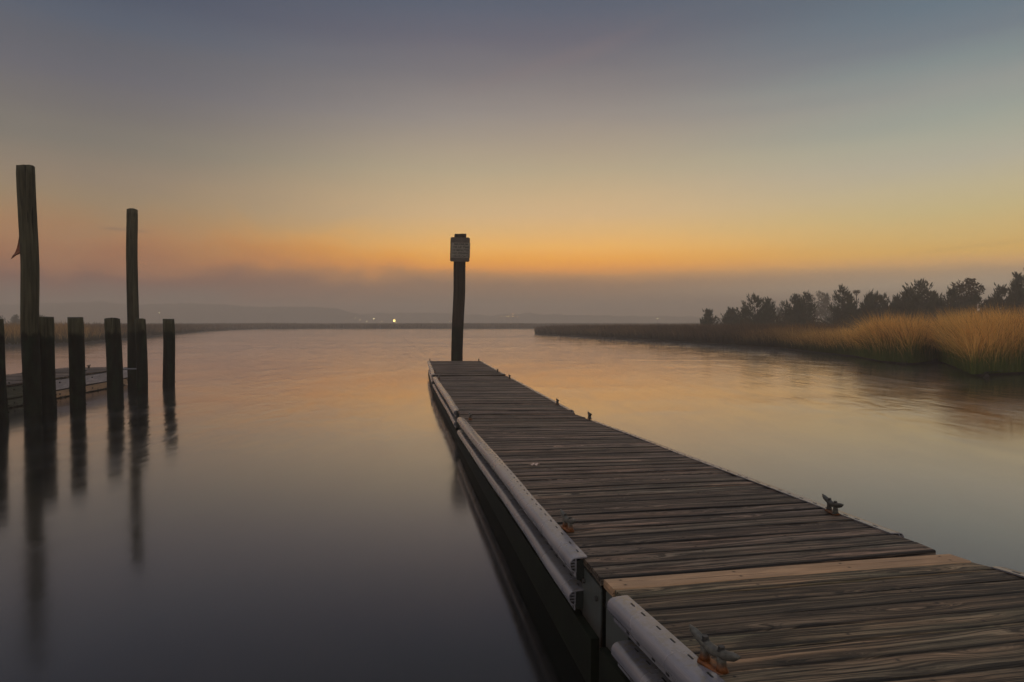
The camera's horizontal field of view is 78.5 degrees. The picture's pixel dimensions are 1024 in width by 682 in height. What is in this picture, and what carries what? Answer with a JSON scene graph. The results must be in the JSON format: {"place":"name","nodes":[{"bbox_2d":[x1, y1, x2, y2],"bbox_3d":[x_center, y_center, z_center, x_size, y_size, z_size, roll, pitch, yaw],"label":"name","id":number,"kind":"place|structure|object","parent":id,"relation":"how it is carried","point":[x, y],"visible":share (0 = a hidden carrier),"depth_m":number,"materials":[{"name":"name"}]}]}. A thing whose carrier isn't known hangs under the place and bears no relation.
{"place":"outdoors","nodes":[
{"label":"outdoors","id":0,"kind":"place"},
{"bbox_2d":[4,320,265,345],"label":"ground","id":1,"kind":"structure","parent":0,"point":[10,344],"depth_m":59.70,"materials":[{"name":"brown plant"}]},
{"bbox_2d":[7,314,19,325],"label":"cedar tree","id":2,"kind":"object","parent":1,"relation":"on","point":[15,319],"visible":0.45,"depth_m":149.54,"materials":[{"name":"green plant"}]},
{"bbox_2d":[0,301,394,323],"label":"hills","id":3,"kind":"structure","parent":0,"point":[101,311],"depth_m":672.80,"materials":[{"name":"grey"}]},
{"bbox_2d":[307,328,530,328],"bbox_3d":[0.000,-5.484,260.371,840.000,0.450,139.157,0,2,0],"label":"ground","id":4,"kind":"structure","parent":0,"point":[419,328],"depth_m":206.94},
{"bbox_2d":[7,322,714,328],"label":"marsh grass","id":5,"kind":"structure","parent":4,"relation":"on","point":[279,325],"depth_m":207.79,"materials":[{"name":"grey plant"}]},
{"bbox_2d":[0,328,1023,681],"bbox_3d":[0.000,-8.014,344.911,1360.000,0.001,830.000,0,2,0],"label":"water","id":6,"kind":"structure","parent":0,"point":[272,506],"depth_m":7.00,"materials":[{"name":"grey liquid"}]},
{"bbox_2d":[0,319,9,423],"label":"piling","id":7,"kind":"object","parent":6,"relation":"in","point":[4,413],"visible":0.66,"depth_m":11.30,"materials":[{"name":"brown wood"}]},
{"bbox_2d":[6,381,22,406],"bbox_3d":[-11.330,1.391,11.613,1.828,0.859,5.162,0,2,-7],"label":"floating dock","id":8,"kind":"object","parent":6,"relation":"on","point":[15,393],"visible":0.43,"depth_m":13.50,"materials":[{"name":"grey wood"}]},
{"bbox_2d":[16,164,42,415],"bbox_3d":[-9.403,-0.575,12.227,0.344,5.654,0.328,0,2,0],"label":"piling","id":9,"kind":"object","parent":6,"relation":"in","point":[29,280],"visible":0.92,"depth_m":12.12,"materials":[{"name":"brown wood"}]},
{"bbox_2d":[11,239,19,258],"bbox_3d":[-9.832,-1.879,12.476,0.314,0.601,0.074,0,2,0],"label":"flag","id":10,"kind":"object","parent":9,"relation":"attached to","point":[17,251],"visible":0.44,"depth_m":12.49,"materials":[{"name":"red fabric"}]},
{"bbox_2d":[39,317,57,412],"bbox_3d":[-9.437,0.872,12.733,0.399,2.733,0.356,0,2,0],"label":"piling","id":11,"kind":"object","parent":6,"relation":"in","point":[47,356],"visible":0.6,"depth_m":12.62,"materials":[{"name":"brown wood"}]},
{"bbox_2d":[6,365,135,397],"bbox_3d":[-11.460,1.210,16.424,2.740,0.946,4.292,0,2,-7],"label":"floating dock","id":12,"kind":"object","parent":6,"relation":"on","point":[96,378],"visible":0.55,"depth_m":16.49,"materials":[{"name":"grey wood"}]},
{"bbox_2d":[67,317,86,407],"bbox_3d":[-9.287,0.854,13.389,0.345,2.732,0.313,0,2,0],"label":"piling","id":13,"kind":"object","parent":6,"relation":"in","point":[77,370],"visible":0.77,"depth_m":13.27,"materials":[{"name":"brown wood"}]},
{"bbox_2d":[104,318,123,398],"bbox_3d":[-9.560,0.805,15.079,0.383,2.733,0.378,0,2,0],"label":"piling","id":14,"kind":"object","parent":6,"relation":"in","point":[114,361],"visible":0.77,"depth_m":14.93,"materials":[{"name":"brown wood"}]},
{"bbox_2d":[126,208,138,388],"bbox_3d":[-10.449,-0.758,17.261,0.341,5.734,0.318,0,2,0],"label":"piling","id":15,"kind":"object","parent":6,"relation":"in","point":[132,264],"visible":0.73,"depth_m":17.14,"materials":[{"name":"brown wood"}]},
{"bbox_2d":[135,318,147,392],"bbox_3d":[-9.615,0.775,16.277,0.302,2.725,0.279,0,2,0],"label":"piling","id":16,"kind":"object","parent":6,"relation":"in","point":[141,355],"visible":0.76,"depth_m":16.17,"materials":[{"name":"brown wood"}]},
{"bbox_2d":[162,319,175,385],"bbox_3d":[-9.853,0.726,17.981,0.355,2.726,0.346,0,2,0],"label":"piling","id":17,"kind":"object","parent":6,"relation":"in","point":[168,364],"visible":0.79,"depth_m":17.86,"materials":[{"name":"brown wood"}]},
{"bbox_2d":[450,234,469,360],"bbox_3d":[-1.934,-1.043,23.553,0.771,5.946,0.516,0,2,0],"label":"sign post","id":18,"kind":"object","parent":6,"relation":"in","point":[459,250],"visible":0.96,"depth_m":23.36,"materials":[{"name":"brown wood"}]},
{"bbox_2d":[427,358,505,391],"bbox_3d":[-1.598,1.102,19.556,1.969,0.785,6.495,0,2,-9],"label":"floating dock","id":19,"kind":"object","parent":6,"relation":"on","point":[459,368],"visible":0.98,"depth_m":18.45,"materials":[{"name":"brown wood"}]},
{"bbox_2d":[432,375,574,437],"bbox_3d":[-0.489,1.295,12.811,1.963,0.783,6.827,0,2,-10],"label":"floating dock","id":20,"kind":"object","parent":6,"relation":"on","point":[456,396],"visible":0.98,"depth_m":11.54,"materials":[{"name":"brown wood"}]},
{"bbox_2d":[457,412,935,681],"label":"floating dock","id":21,"kind":"object","parent":6,"relation":"on","point":[584,508],"visible":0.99,"depth_m":4.13,"materials":[{"name":"brown wood"}]},
{"bbox_2d":[599,554,1023,681],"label":"floating dock","id":22,"kind":"object","parent":6,"relation":"on","point":[941,618],"visible":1,"depth_m":2.41,"materials":[{"name":"brown wood"}]},
{"bbox_2d":[0,0,1023,318],"label":"sky","id":23,"kind":"structure","parent":0,"point":[678,158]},
{"bbox_2d":[360,312,824,323],"bbox_3d":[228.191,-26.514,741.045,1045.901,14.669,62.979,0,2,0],"label":"hills","id":24,"kind":"structure","parent":0,"point":[442,318],"depth_m":719.51,"materials":[{"name":"grey"}]},
{"bbox_2d":[545,334,1023,376],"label":"ground","id":25,"kind":"structure","parent":0,"point":[986,374],"depth_m":34.62,"materials":[{"name":"brown soil"}]},
{"bbox_2d":[696,308,719,324],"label":"cedar tree","id":26,"kind":"object","parent":25,"relation":"on","point":[707,317],"visible":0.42,"depth_m":81.67,"materials":[{"name":"green plant"}]},
{"bbox_2d":[717,306,740,324],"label":"cedar tree","id":27,"kind":"object","parent":25,"relation":"on","point":[728,317],"visible":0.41,"depth_m":85.44,"materials":[{"name":"green plant"}]},
{"bbox_2d":[533,320,930,348],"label":"marsh grass","id":28,"kind":"structure","parent":25,"relation":"on","point":[725,333],"depth_m":58.13,"materials":[{"name":"brown plant"}]},
{"bbox_2d":[733,293,780,324],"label":"cedar tree","id":29,"kind":"object","parent":25,"relation":"on","point":[766,315],"visible":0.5,"depth_m":77.88,"materials":[{"name":"green plant"}]},
{"bbox_2d":[756,296,781,322],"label":"cedar tree","id":30,"kind":"object","parent":25,"relation":"on","point":[779,314],"visible":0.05,"depth_m":80.05,"materials":[{"name":"green plant"}]},
{"bbox_2d":[775,301,791,320],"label":"cedar tree","id":31,"kind":"object","parent":25,"relation":"on","point":[779,309],"visible":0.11,"depth_m":162.26,"materials":[{"name":"green plant"}]},
{"bbox_2d":[778,293,813,325],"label":"cedar tree","id":32,"kind":"object","parent":25,"relation":"on","point":[797,313],"visible":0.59,"depth_m":75.68,"materials":[{"name":"green plant"}]},
{"bbox_2d":[799,292,817,324],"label":"cedar tree","id":33,"kind":"object","parent":25,"relation":"on","point":[810,305],"visible":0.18,"depth_m":77.39,"materials":[{"name":"green plant"}]},
{"bbox_2d":[802,317,825,325],"bbox_3d":[30.915,-1.298,64.024,3.290,2.758,2.230,0,2,0],"label":"shrub","id":34,"kind":"object","parent":25,"relation":"on","point":[811,320],"visible":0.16,"depth_m":63.87,"materials":[{"name":"green plant"}]},
{"bbox_2d":[805,290,830,320],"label":"broadleaf tree","id":35,"kind":"object","parent":25,"relation":"on","point":[818,313],"visible":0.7,"depth_m":126.02,"materials":[{"name":"green plant"}]},
{"bbox_2d":[817,293,833,325],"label":"cedar tree","id":36,"kind":"object","parent":25,"relation":"on","point":[827,313],"visible":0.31,"depth_m":131.34,"materials":[{"name":"green plant"}]},
{"bbox_2d":[827,295,845,321],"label":"cedar tree","id":37,"kind":"object","parent":25,"relation":"on","point":[835,304],"visible":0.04,"depth_m":142.33,"materials":[{"name":"green plant"}]},
{"bbox_2d":[820,284,862,327],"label":"cedar tree","id":38,"kind":"object","parent":25,"relation":"on","point":[849,315],"visible":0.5,"depth_m":73.61,"materials":[{"name":"green plant"}]},
{"bbox_2d":[840,293,859,319],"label":"cedar tree","id":39,"kind":"object","parent":25,"relation":"on","point":[850,297],"visible":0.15,"depth_m":74.70,"materials":[{"name":"green plant"}]},
{"bbox_2d":[852,290,859,303],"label":"nest platform","id":40,"kind":"structure","parent":25,"relation":"on","point":[856,292],"depth_m":77.83,"materials":[{"name":"green wood"}]},
{"bbox_2d":[857,290,882,320],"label":"cedar tree","id":41,"kind":"object","parent":25,"relation":"on","point":[867,294],"visible":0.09,"depth_m":73.47,"materials":[{"name":"green plant"}]},
{"bbox_2d":[854,290,888,326],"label":"cedar tree","id":42,"kind":"object","parent":25,"relation":"on","point":[872,302],"visible":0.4,"depth_m":72.54,"materials":[{"name":"green plant"}]},
{"bbox_2d":[739,301,1023,373],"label":"marsh grass","id":43,"kind":"structure","parent":25,"relation":"on","point":[977,343],"depth_m":27.07,"materials":[{"name":"brown plant"}]},
{"bbox_2d":[876,292,888,318],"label":"cedar tree","id":44,"kind":"object","parent":25,"relation":"on","point":[885,301],"visible":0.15,"depth_m":72.85,"materials":[{"name":"green plant"}]},
{"bbox_2d":[882,305,889,319],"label":"cedar tree","id":45,"kind":"object","parent":25,"relation":"on","point":[887,307],"visible":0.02,"depth_m":71.97,"materials":[{"name":"green plant"}]},
{"bbox_2d":[886,294,899,316],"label":"cedar tree","id":46,"kind":"object","parent":25,"relation":"on","point":[894,299],"visible":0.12,"depth_m":69.86,"materials":[{"name":"green plant"}]},
{"bbox_2d":[890,295,921,321],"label":"cedar tree","id":47,"kind":"object","parent":25,"relation":"on","point":[902,306],"visible":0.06,"depth_m":68.96,"materials":[{"name":"green plant"}]},
{"bbox_2d":[884,278,954,324],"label":"cedar tree","id":48,"kind":"object","parent":25,"relation":"on","point":[930,302],"visible":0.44,"depth_m":67.51,"materials":[{"name":"green plant"}]},
{"bbox_2d":[920,293,947,318],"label":"cedar tree","id":49,"kind":"object","parent":25,"relation":"on","point":[940,301],"visible":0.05,"depth_m":68.06,"materials":[{"name":"green plant"}]},
{"bbox_2d":[935,285,965,319],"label":"cedar tree","id":50,"kind":"object","parent":25,"relation":"on","point":[952,294],"visible":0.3,"depth_m":66.44,"materials":[{"name":"green plant"}]},
{"bbox_2d":[947,300,979,315],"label":"cedar tree","id":51,"kind":"object","parent":25,"relation":"on","point":[958,307],"visible":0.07,"depth_m":66.71,"materials":[{"name":"green plant"}]},
{"bbox_2d":[949,278,985,305],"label":"broadleaf tree","id":52,"kind":"object","parent":25,"relation":"on","point":[962,289],"visible":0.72,"depth_m":67.46,"materials":[{"name":"green plant"}]},
{"bbox_2d":[959,292,986,318],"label":"cedar tree","id":53,"kind":"object","parent":25,"relation":"on","point":[976,300],"visible":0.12,"depth_m":65.33,"materials":[{"name":"green plant"}]},
{"bbox_2d":[982,295,993,313],"bbox_3d":[49.762,-2.357,65.040,2.407,4.941,2.447,0,2,0],"label":"cedar tree","id":54,"kind":"object","parent":25,"relation":"on","point":[990,299],"visible":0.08,"depth_m":64.73,"materials":[{"name":"green plant"}]},
{"bbox_2d":[979,283,1012,317],"bbox_3d":[50.101,-2.975,64.071,4.047,6.265,4.858,1,2,26],"label":"cedar tree","id":55,"kind":"object","parent":25,"relation":"on","point":[999,295],"visible":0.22,"depth_m":63.90,"materials":[{"name":"green plant"}]},
{"bbox_2d":[1003,271,1023,315],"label":"cedar tree","id":56,"kind":"object","parent":25,"relation":"on","point":[1010,288],"visible":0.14,"depth_m":63.06,"materials":[{"name":"green plant"}]},
{"bbox_2d":[1004,274,1023,317],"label":"cedar tree","id":57,"kind":"object","parent":25,"relation":"on","point":[1018,290],"visible":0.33,"depth_m":61.81,"materials":[{"name":"green plant"}]}
]}

